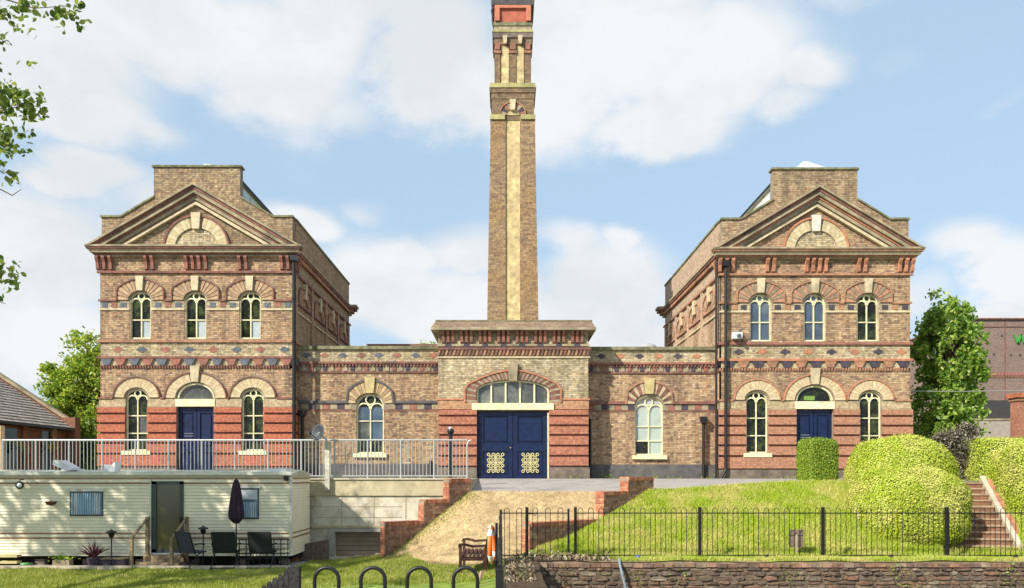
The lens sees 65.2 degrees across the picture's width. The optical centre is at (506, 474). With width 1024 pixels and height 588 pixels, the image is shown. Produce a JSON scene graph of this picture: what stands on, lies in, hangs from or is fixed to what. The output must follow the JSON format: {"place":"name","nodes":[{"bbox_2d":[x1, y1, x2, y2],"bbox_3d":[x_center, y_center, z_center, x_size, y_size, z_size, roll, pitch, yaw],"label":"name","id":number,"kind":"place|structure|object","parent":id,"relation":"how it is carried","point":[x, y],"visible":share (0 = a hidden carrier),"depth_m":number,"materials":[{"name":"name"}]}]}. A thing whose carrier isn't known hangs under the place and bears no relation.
{"place":"outdoors","nodes":[
{"label":"outdoors","id":0,"kind":"place"},
{"bbox_2d":[33,556,354,565],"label":"patio","id":1,"kind":"structure","parent":0,"point":[293,563],"depth_m":21.19,"materials":[{"name":"grey concrete"}]},
{"bbox_2d":[0,554,21,563],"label":"timber stack","id":2,"kind":"object","parent":1,"relation":"on","point":[10,555],"visible":1,"depth_m":20.30,"materials":[{"name":"brown wood"}]},
{"bbox_2d":[0,565,21,568],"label":"kerb","id":3,"kind":"structure","parent":1,"relation":"on","point":[9,566],"depth_m":19.82,"materials":[{"name":"beige concrete"}]},
{"bbox_2d":[20,562,32,564],"bbox_3d":[-12.180,2.310,20.300,0.300,0.120,0.292,0,0,0],"label":"planter","id":4,"kind":"object","parent":1,"relation":"on","point":[28,563],"visible":0.54,"depth_m":20.20,"materials":[{"name":"green plastic"}]},
{"bbox_2d":[19,565,59,568],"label":"kerb","id":5,"kind":"structure","parent":1,"relation":"on","point":[37,566],"depth_m":19.82,"materials":[{"name":"beige concrete"}]},
{"bbox_2d":[48,553,80,565],"bbox_3d":[-11.253,2.179,20.301,0.812,0.382,0.366,0,0,0],"label":"planter","id":6,"kind":"object","parent":1,"relation":"on","point":[60,560],"visible":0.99,"depth_m":20.20,"materials":[{"name":"stone"}]},
{"bbox_2d":[58,565,98,569],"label":"kerb","id":7,"kind":"structure","parent":1,"relation":"on","point":[85,567],"depth_m":19.82,"materials":[{"name":"beige concrete"}]},
{"bbox_2d":[78,540,109,564],"bbox_3d":[-10.415,2.002,20.163,0.669,0.735,0.751,0,0,19],"label":"potted cordyline","id":8,"kind":"object","parent":1,"relation":"on","point":[93,559],"visible":0.98,"depth_m":20.13,"materials":[{"name":"red plant"}]},
{"bbox_2d":[106,529,116,564],"bbox_3d":[-9.979,1.879,20.200,0.260,0.983,0.260,0,0,0],"label":"garden torch","id":9,"kind":"object","parent":1,"relation":"on","point":[111,532],"visible":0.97,"depth_m":20.17,"materials":[{"name":"black metal"}]},
{"bbox_2d":[99,557,129,564],"bbox_3d":[-9.960,2.248,20.325,0.677,0.245,0.290,0,0,0],"label":"planter box","id":10,"kind":"object","parent":1,"relation":"on","point":[116,560],"visible":0.75,"depth_m":20.20,"materials":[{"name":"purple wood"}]},
{"bbox_2d":[97,565,136,569],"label":"kerb","id":11,"kind":"structure","parent":1,"relation":"on","point":[109,567],"depth_m":19.82,"materials":[{"name":"beige concrete"}]},
{"bbox_2d":[135,565,175,568],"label":"kerb","id":12,"kind":"structure","parent":1,"relation":"on","point":[157,566],"depth_m":19.82,"materials":[{"name":"beige concrete"}]},
{"bbox_2d":[0,470,311,565],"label":"static caravan","id":13,"kind":"object","parent":1,"relation":"on","point":[90,506],"visible":0.81,"depth_m":20.59,"materials":[{"name":"white paint"}]},
{"bbox_2d":[15,479,23,488],"bbox_3d":[-12.399,0.249,20.395,0.200,0.262,0.311,0,0,0],"label":"wall lantern","id":14,"kind":"object","parent":13,"relation":"attached to","point":[19,484],"depth_m":20.31,"materials":[{"name":"black metal"}]},
{"bbox_2d":[45,500,56,505],"bbox_3d":[-11.599,0.725,20.379,0.274,0.150,0.299,0,0,14],"label":"hanging basket","id":15,"kind":"object","parent":13,"relation":"attached to","point":[50,502],"visible":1,"depth_m":20.28,"materials":[{"name":"brown wicker"}]},
{"bbox_2d":[52,460,84,470],"bbox_3d":[-11.561,-0.209,21.200,0.509,0.318,0.800,0,0,0],"label":"roof sheet","id":16,"kind":"object","parent":13,"relation":"on","point":[65,465],"visible":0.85,"depth_m":20.80,"materials":[{"name":"white plastic"}]},
{"bbox_2d":[70,491,102,515],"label":"window","id":17,"kind":"structure","parent":13,"relation":"in","point":[82,503],"depth_m":20.56,"materials":[{"name":"blue glass"}]},
{"bbox_2d":[104,462,120,471],"bbox_3d":[-10.381,-0.198,21.050,0.297,0.255,0.300,0,0,0],"label":"roof sheet","id":18,"kind":"object","parent":13,"relation":"on","point":[115,467],"visible":1,"depth_m":20.90,"materials":[{"name":"white plastic"}]},
{"bbox_2d":[151,481,183,552],"bbox_3d":[-8.721,1.099,20.552,0.824,1.840,0.096,0,0,0],"label":"door","id":19,"kind":"structure","parent":13,"relation":"in","point":[167,497],"depth_m":20.58,"materials":[{"name":"grey glass"}]},
{"bbox_2d":[241,488,258,518],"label":"window","id":20,"kind":"structure","parent":13,"relation":"in","point":[250,496],"depth_m":20.56,"materials":[{"name":"blue glass"}]},
{"bbox_2d":[267,468,289,471],"bbox_3d":[-5.985,-0.103,21.000,0.523,0.106,0.400,0,0,0],"label":"roof sheet","id":21,"kind":"object","parent":13,"relation":"on","point":[279,470],"visible":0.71,"depth_m":20.80,"materials":[{"name":"white plastic"}]},
{"bbox_2d":[130,517,188,564],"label":"caravan steps","id":22,"kind":"structure","parent":1,"relation":"on","point":[170,559],"depth_m":20.26,"materials":[{"name":"beige wood"}]},
{"bbox_2d":[174,531,206,569],"bbox_3d":[-7.936,1.903,20.027,0.671,0.953,0.611,0,0,32],"label":"sling chair","id":23,"kind":"object","parent":1,"relation":"on","point":[185,544],"visible":0.9,"depth_m":19.90,"materials":[{"name":"black fabric"}]},
{"bbox_2d":[174,565,213,569],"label":"kerb","id":24,"kind":"structure","parent":1,"relation":"on","point":[203,567],"depth_m":19.82,"materials":[{"name":"grey concrete"}]},
{"bbox_2d":[198,525,207,564],"bbox_3d":[-7.662,1.831,20.200,0.260,1.077,0.260,0,0,0],"label":"garden torch","id":25,"kind":"object","parent":1,"relation":"on","point":[203,530],"visible":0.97,"depth_m":20.17,"materials":[{"name":"black metal"}]},
{"bbox_2d":[210,532,241,568],"bbox_3d":[-7.040,1.903,20.055,0.671,0.953,0.611,0,0,0],"label":"sling chair","id":26,"kind":"object","parent":1,"relation":"on","point":[223,542],"visible":0.89,"depth_m":19.91,"materials":[{"name":"black fabric"}]},
{"bbox_2d":[213,565,252,569],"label":"kerb","id":27,"kind":"structure","parent":1,"relation":"on","point":[225,567],"depth_m":19.82,"materials":[{"name":"grey concrete"}]},
{"bbox_2d":[228,478,243,564],"bbox_3d":[-6.794,1.230,20.100,0.440,2.279,0.429,0,0,0],"label":"parasol","id":28,"kind":"object","parent":1,"relation":"on","point":[236,511],"visible":0.83,"depth_m":20.01,"materials":[{"name":"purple fabric"}]},
{"bbox_2d":[247,532,277,568],"bbox_3d":[-6.128,1.903,20.055,0.670,0.953,0.638,0,0,0],"label":"sling chair","id":29,"kind":"object","parent":1,"relation":"on","point":[259,542],"visible":0.94,"depth_m":19.91,"materials":[{"name":"black fabric"}]},
{"bbox_2d":[238,539,288,564],"bbox_3d":[-6.181,2.000,20.380,1.292,0.700,0.040,0,0,0],"label":"trellis","id":30,"kind":"object","parent":1,"relation":"on","point":[267,558],"visible":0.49,"depth_m":20.37,"materials":[{"name":"black metal"}]},
{"bbox_2d":[252,565,290,568],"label":"kerb","id":31,"kind":"structure","parent":1,"relation":"on","point":[268,566],"depth_m":19.82,"materials":[{"name":"grey concrete"}]},
{"bbox_2d":[291,540,328,560],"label":"side gate","id":32,"kind":"structure","parent":1,"relation":"on","point":[317,550],"depth_m":21.97,"materials":[{"name":"wood"}]},
{"bbox_2d":[309,478,467,556],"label":"retaining wall","id":33,"kind":"structure","parent":1,"relation":"on","point":[348,516],"depth_m":22.86,"materials":[{"name":"stained concrete"},{"name":"red brick"}]},
{"bbox_2d":[2,439,471,477],"bbox_3d":[-7.755,-0.428,22.980,13.502,1.156,0.056,0,0,0],"label":"terrace railing","id":34,"kind":"object","parent":33,"relation":"on","point":[238,440],"visible":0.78,"depth_m":22.97,"materials":[{"name":"metal"}]},
{"bbox_2d":[308,424,329,489],"bbox_3d":[-5.272,-0.484,22.474,0.496,1.877,0.652,0,0,0],"label":"satellite dish","id":35,"kind":"object","parent":33,"relation":"attached to","point":[316,433],"visible":1,"depth_m":22.68,"materials":[{"name":"grey metal"}]},
{"bbox_2d":[336,532,380,556],"bbox_3d":[-4.206,2.098,23.020,1.402,0.904,0.080,0,0,0],"label":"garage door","id":36,"kind":"structure","parent":33,"relation":"in","point":[348,544],"depth_m":22.98,"materials":[{"name":"brown wood"}]},
{"bbox_2d":[0,549,534,587],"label":"lawn","id":37,"kind":"structure","parent":0,"point":[488,583],"depth_m":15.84,"materials":[{"name":"green plant"}]},
{"bbox_2d":[0,0,91,303],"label":"lime tree","id":38,"kind":"object","parent":37,"relation":"on","point":[14,94],"visible":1,"depth_m":11.55,"materials":[{"name":"green plant"}]},
{"bbox_2d":[262,566,300,587],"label":"picket fence","id":39,"kind":"object","parent":37,"relation":"on","point":[290,577],"visible":1,"depth_m":7.64,"materials":[{"name":"grey wood"}]},
{"bbox_2d":[313,566,478,587],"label":"hoop fence","id":40,"kind":"object","parent":37,"relation":"on","point":[384,576],"visible":1,"depth_m":7.78,"materials":[{"name":"black metal"}]},
{"bbox_2d":[458,538,487,572],"bbox_3d":[-0.699,1.716,18.250,0.730,0.930,1.600,0,0,0],"label":"park bench","id":41,"kind":"object","parent":37,"relation":"on","point":[464,556],"visible":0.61,"depth_m":17.48,"materials":[{"name":"brown wood"}]},
{"bbox_2d":[496,508,524,587],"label":"side fence","id":42,"kind":"object","parent":37,"relation":"on","point":[499,576],"visible":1,"depth_m":12.35,"materials":[{"name":"black metal"}]},
{"bbox_2d":[487,523,497,570],"bbox_3d":[-0.252,1.413,15.596,0.180,0.920,0.750,0,0,6],"label":"lifebuoy","id":43,"kind":"object","parent":42,"relation":"hanging from","point":[492,542],"visible":1,"depth_m":15.50,"materials":[{"name":"orange plastic"}]},
{"bbox_2d":[504,557,588,587],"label":"soil bed","id":44,"kind":"object","parent":37,"relation":"on","point":[539,583],"visible":0.46,"depth_m":14.90,"materials":[{"name":"brown soil"}]},
{"bbox_2d":[525,507,569,557],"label":"iron gate","id":45,"kind":"structure","parent":44,"relation":"on","point":[527,512],"depth_m":18.74,"materials":[{"name":"metal"}]},
{"bbox_2d":[504,549,609,582],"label":"leaf litter","id":46,"kind":"object","parent":44,"relation":"on","point":[520,568],"visible":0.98,"depth_m":17.94,"materials":[{"name":"beige plant"}]},
{"bbox_2d":[471,479,477,491],"bbox_3d":[-9.025,0.455,26.300,15.950,0.590,6.200,0,0,0],"label":"terrace edge","id":47,"kind":"object","parent":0,"point":[473,482],"visible":0.09,"depth_m":25.33,"materials":[{"name":"concrete"}]},
{"bbox_2d":[386,495,591,562],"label":"gravel","id":48,"kind":"structure","parent":0,"point":[481,525],"depth_m":21.61,"materials":[{"name":"beige gravel"}]},
{"bbox_2d":[381,490,641,564],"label":"dirt ramp","id":49,"kind":"structure","parent":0,"point":[448,526],"depth_m":21.66,"materials":[{"name":"beige plant"}]},
{"bbox_2d":[380,478,470,556],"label":"stepped wall","id":50,"kind":"structure","parent":49,"relation":"on","point":[394,535],"depth_m":21.93,"materials":[{"name":"brick"}]},
{"bbox_2d":[376,490,491,559],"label":"grass","id":51,"kind":"structure","parent":49,"relation":"on","point":[419,532],"depth_m":21.88,"materials":[{"name":"green plant"}]},
{"bbox_2d":[522,477,653,552],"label":"stepped wall","id":52,"kind":"structure","parent":49,"relation":"on","point":[630,489],"depth_m":21.68,"materials":[{"name":"brick"}]},
{"bbox_2d":[0,0,1023,427],"label":"sky","id":53,"kind":"structure","parent":0,"point":[366,123],"materials":[{"name":"blue"}]},
{"bbox_2d":[590,478,717,478],"bbox_3d":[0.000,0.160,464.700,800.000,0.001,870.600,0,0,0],"label":"ground","id":54,"kind":"structure","parent":0,"point":[658,478],"depth_m":30.24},
{"bbox_2d":[0,372,80,469],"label":"outbuilding","id":55,"kind":"structure","parent":54,"relation":"on","point":[25,413],"depth_m":36.28,"materials":[{"name":"brick"}]},
{"bbox_2d":[5,427,16,469],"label":"window","id":56,"kind":"structure","parent":55,"relation":"in","point":[10,433],"depth_m":33.65,"materials":[{"name":"grey glass"}]},
{"bbox_2d":[15,441,29,452],"bbox_3d":[-20.530,-1.182,33.925,0.584,0.683,0.556,0,0,41],"label":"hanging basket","id":57,"kind":"object","parent":55,"relation":"attached to","point":[19,448],"visible":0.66,"depth_m":33.83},
{"bbox_2d":[41,431,49,469],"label":"window","id":58,"kind":"structure","parent":55,"relation":"in","point":[44,434],"depth_m":36.20,"materials":[{"name":"grey glass"}]},
{"bbox_2d":[47,441,59,453],"bbox_3d":[-20.572,-1.217,36.235,0.528,0.635,0.659,0,0,0],"label":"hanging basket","id":59,"kind":"object","parent":55,"relation":"attached to","point":[52,448],"visible":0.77,"depth_m":36.15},
{"bbox_2d":[33,325,99,443],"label":"broadleaf tree","id":60,"kind":"object","parent":54,"relation":"on","point":[69,392],"visible":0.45,"depth_m":40.08,"materials":[{"name":"green plant"}]},
{"bbox_2d":[74,408,99,469],"bbox_3d":[-21.251,-1.267,39.981,3.601,3.984,2.588,0,0,0],"label":"shrub","id":61,"kind":"object","parent":54,"relation":"on","point":[88,431],"visible":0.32,"depth_m":39.47,"materials":[{"name":"green plant"}]},
{"bbox_2d":[84,164,358,469],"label":"pavilion","id":62,"kind":"structure","parent":54,"relation":"on","point":[224,291],"depth_m":29.99,"materials":[{"name":"brown brick"}]},
{"bbox_2d":[121,389,149,454],"bbox_3d":[-13.860,-1.965,30.015,1.060,2.470,0.270,0,0,0],"label":"window","id":63,"kind":"structure","parent":62,"relation":"in","point":[137,413],"depth_m":30.13,"materials":[{"name":"beige paint"}]},
{"bbox_2d":[131,292,150,338],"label":"window","id":64,"kind":"structure","parent":62,"relation":"in","point":[140,300],"depth_m":30.13,"materials":[{"name":"clear glass"}]},
{"bbox_2d":[186,292,206,338],"bbox_3d":[-11.660,-5.965,30.109,0.820,1.770,0.082,0,0,0],"label":"window","id":65,"kind":"structure","parent":62,"relation":"in","point":[195,300],"depth_m":30.13,"materials":[{"name":"beige paint"}]},
{"bbox_2d":[179,408,213,469],"bbox_3d":[-11.660,-1.120,30.131,1.460,2.780,0.139,0,0,0],"label":"door","id":66,"kind":"structure","parent":62,"relation":"in","point":[194,423],"depth_m":30.13,"materials":[{"name":"blue paint"}]},
{"bbox_2d":[240,292,260,338],"bbox_3d":[-9.620,-5.965,30.109,0.820,1.770,0.082,0,0,0],"label":"window","id":67,"kind":"structure","parent":62,"relation":"in","point":[250,301],"depth_m":30.13,"materials":[{"name":"beige paint"}]},
{"bbox_2d":[239,389,266,454],"bbox_3d":[-9.510,-1.965,30.015,1.060,2.470,0.270,0,0,0],"label":"window","id":68,"kind":"structure","parent":62,"relation":"in","point":[253,413],"depth_m":30.13,"materials":[{"name":"glass"}]},
{"bbox_2d":[296,346,437,477],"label":"link wing","id":69,"kind":"structure","parent":54,"relation":"on","point":[367,392],"depth_m":30.54,"materials":[{"name":"brown brick"}]},
{"bbox_2d":[353,394,386,456],"bbox_3d":[-5.204,-1.855,30.565,1.280,2.422,0.270,0,0,0],"label":"window","id":70,"kind":"structure","parent":69,"relation":"in","point":[370,408],"depth_m":30.68,"materials":[{"name":"beige paint"}]},
{"bbox_2d":[366,344,436,345],"bbox_3d":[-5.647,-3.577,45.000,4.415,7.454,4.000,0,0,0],"label":"roof","id":71,"kind":"structure","parent":69,"relation":"on","point":[401,344],"depth_m":43.00,"materials":[{"name":"red tile"}]},
{"bbox_2d":[431,320,595,478],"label":"entrance block","id":72,"kind":"structure","parent":54,"relation":"on","point":[513,399],"depth_m":29.69,"materials":[{"name":"brown brick"}]},
{"bbox_2d":[487,0,537,319],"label":"chimney","id":73,"kind":"object","parent":72,"relation":"on","point":[512,273],"visible":0.95,"depth_m":32.28,"materials":[{"name":"brown brick"}]},
{"bbox_2d":[478,412,546,478],"bbox_3d":[0.228,-1.033,29.818,2.673,2.607,0.163,0,0,0],"label":"double door","id":74,"kind":"structure","parent":72,"relation":"in","point":[511,445],"depth_m":29.81,"materials":[{"name":"blue paint"}]},
{"bbox_2d":[310,473,792,478],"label":"wall foot weeds","id":75,"kind":"object","parent":54,"relation":"on","point":[583,473],"depth_m":30.35,"materials":[{"name":"green plant"}]},
{"bbox_2d":[588,347,717,477],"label":"link wing","id":76,"kind":"structure","parent":54,"relation":"on","point":[651,411],"depth_m":30.54,"materials":[{"name":"brown brick"}]},
{"bbox_2d":[639,343,656,346],"bbox_3d":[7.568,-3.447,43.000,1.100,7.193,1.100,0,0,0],"label":"roof dome","id":77,"kind":"structure","parent":76,"relation":"on","point":[647,345],"depth_m":42.60,"materials":[{"name":"white plastic"}]},
{"bbox_2d":[632,397,666,458],"bbox_3d":[5.448,-1.765,30.565,1.320,2.383,0.270,0,0,0],"label":"window","id":78,"kind":"structure","parent":76,"relation":"in","point":[648,410],"depth_m":30.68,"materials":[{"name":"beige paint"}]},
{"bbox_2d":[655,161,925,478],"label":"pavilion","id":79,"kind":"structure","parent":54,"relation":"on","point":[802,273],"depth_m":29.99,"materials":[{"name":"brown brick"}]},
{"bbox_2d":[731,328,744,339],"bbox_3d":[8.627,-5.232,29.793,0.407,0.364,0.420,0,0,0],"label":"security camera","id":80,"kind":"object","parent":79,"relation":"attached to","point":[736,335],"visible":1,"depth_m":29.72,"materials":[{"name":"white plastic"}]},
{"bbox_2d":[743,392,771,456],"bbox_3d":[9.390,-1.875,30.015,1.060,2.470,0.270,0,0,0],"label":"window","id":81,"kind":"structure","parent":79,"relation":"in","point":[756,402],"depth_m":30.13,"materials":[{"name":"beige paint"}]},
{"bbox_2d":[750,295,770,340],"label":"window","id":82,"kind":"structure","parent":79,"relation":"in","point":[759,304],"depth_m":30.13,"materials":[{"name":"glass"}]},
{"bbox_2d":[796,410,830,476],"bbox_3d":[11.541,-1.075,30.131,1.460,2.690,0.139,0,0,0],"label":"door","id":83,"kind":"structure","parent":79,"relation":"in","point":[810,423],"depth_m":30.13,"materials":[{"name":"blue paint"}]},
{"bbox_2d":[804,294,823,340],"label":"window","id":84,"kind":"structure","parent":79,"relation":"in","point":[813,304],"depth_m":30.13,"materials":[{"name":"clear glass"}]},
{"bbox_2d":[857,294,876,340],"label":"window","id":85,"kind":"structure","parent":79,"relation":"in","point":[867,304],"depth_m":30.13,"materials":[{"name":"beige paint"}]},
{"bbox_2d":[859,392,879,442],"bbox_3d":[13.644,-1.875,30.015,1.060,2.470,0.270,0,0,0],"label":"window","id":86,"kind":"structure","parent":79,"relation":"in","point":[869,415],"depth_m":30.13,"materials":[{"name":"glass"}]},
{"bbox_2d":[910,390,1023,391],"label":"overhead cable","id":87,"kind":"object","parent":79,"relation":"attached to","point":[967,391],"visible":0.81,"depth_m":31.43,"materials":[{"name":"grey metal"}]},
{"bbox_2d":[910,418,945,438],"bbox_3d":[16.451,-1.069,31.994,1.945,2.449,1.466,0,0,0],"label":"shrub","id":88,"kind":"object","parent":54,"relation":"on","point":[918,430],"visible":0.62,"depth_m":31.66,"materials":[{"name":"green plant"}]},
{"bbox_2d":[910,286,994,437],"bbox_3d":[17.828,-3.753,32.569,3.736,7.819,3.002,0,0,-18],"label":"broadleaf tree","id":89,"kind":"object","parent":54,"relation":"on","point":[941,326],"visible":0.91,"depth_m":32.00,"materials":[{"name":"green plant"}]},
{"bbox_2d":[910,318,1023,424],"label":"retail building","id":90,"kind":"structure","parent":54,"relation":"on","point":[1005,349],"depth_m":60.00,"materials":[{"name":"brick"}]},
{"bbox_2d":[965,400,1009,439],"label":"boundary wall","id":91,"kind":"structure","parent":54,"relation":"on","point":[998,417],"depth_m":42.00,"materials":[{"name":"stone"}]},
{"bbox_2d":[1006,393,1023,437],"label":"brick gate pier","id":92,"kind":"structure","parent":54,"relation":"on","point":[1016,400],"depth_m":38.05,"materials":[{"name":"red brick"}]},
{"bbox_2d":[471,479,979,490],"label":"path","id":93,"kind":"structure","parent":0,"point":[547,484],"depth_m":25.45,"materials":[{"name":"grey concrete"}]},
{"bbox_2d":[795,437,840,480],"bbox_3d":[9.782,-0.349,25.202,1.189,1.671,1.078,0,0,-11],"label":"clipped hedge","id":94,"kind":"object","parent":93,"relation":"on","point":[817,458],"visible":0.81,"depth_m":24.80,"materials":[{"name":"green plant"}]},
{"bbox_2d":[928,420,979,480],"bbox_3d":[13.670,-0.514,24.292,1.731,2.274,1.605,0,0,0],"label":"dark purple shrub","id":95,"kind":"object","parent":93,"relation":"on","point":[953,439],"visible":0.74,"depth_m":24.13,"materials":[{"name":"plant"}]},
{"bbox_2d":[534,478,1023,562],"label":"grass bank","id":96,"kind":"structure","parent":0,"point":[1022,539],"depth_m":20.30,"materials":[{"name":"green plant"}]},
{"bbox_2d":[790,530,803,552],"bbox_3d":[6.984,1.719,19.285,0.340,0.762,0.070,0,0,0],"label":"lawn sign","id":97,"kind":"object","parent":96,"relation":"on","point":[796,539],"visible":0.71,"depth_m":19.28,"materials":[{"name":"brown wood"}]},
{"bbox_2d":[842,432,973,548],"bbox_3d":[10.685,0.429,21.644,3.456,3.218,4.143,0,0,0],"label":"clipped hedge","id":98,"kind":"object","parent":96,"relation":"on","point":[905,472],"visible":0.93,"depth_m":20.02,"materials":[{"name":"green plant"}]},
{"bbox_2d":[950,476,1022,552],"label":"garden steps","id":99,"kind":"structure","parent":96,"relation":"on","point":[986,497],"depth_m":21.06,"materials":[{"name":"brown brick"}]},
{"bbox_2d":[963,436,1023,518],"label":"clipped hedge","id":100,"kind":"object","parent":96,"relation":"on","point":[999,461],"visible":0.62,"depth_m":22.28,"materials":[{"name":"green plant"}]},
{"label":"terrace","id":101,"kind":"structure","parent":0,"visible":0},
{"bbox_2d":[0,426,4,469],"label":"timber post","id":102,"kind":"object","parent":101,"relation":"on","point":[2,432],"visible":0.5,"depth_m":23.95,"materials":[{"name":"brown wood"}]},
{"bbox_2d":[429,461,432,477],"bbox_3d":[-2.367,-0.140,25.000,0.140,0.580,0.133,0,0,0],"label":"short bollard","id":103,"kind":"object","parent":101,"relation":"on","point":[431,469],"visible":0.58,"depth_m":24.95,"materials":[{"name":"black metal"}]},
{"bbox_2d":[447,427,453,477],"bbox_3d":[-1.750,-0.670,25.000,0.220,1.640,0.220,0,0,0],"label":"bollard lamp","id":104,"kind":"object","parent":101,"relation":"on","point":[450,431],"visible":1,"depth_m":24.95,"materials":[{"name":"black metal"}]},
{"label":"pond floor","id":105,"kind":"structure","parent":0,"visible":0},
{"bbox_2d":[538,559,1023,587],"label":"stone wall","id":106,"kind":"structure","parent":105,"relation":"on","point":[821,574],"depth_m":18.21,"materials":[{"name":"stone"}]},
{"bbox_2d":[618,558,626,587],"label":"hose pipe","id":107,"kind":"object","parent":106,"relation":"attached to","point":[621,570],"visible":1,"depth_m":18.04,"materials":[{"name":"white plastic"}]},
{"bbox_2d":[560,562,1022,587],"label":"wall weeds","id":108,"kind":"object","parent":106,"relation":"attached to","point":[804,582],"depth_m":18.13,"materials":[{"name":"green plant"}]},
{"bbox_2d":[569,507,1023,557],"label":"metal fence","id":109,"kind":"object","parent":106,"relation":"on","point":[823,513],"visible":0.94,"depth_m":18.74,"materials":[{"name":"black metal"}]}
]}

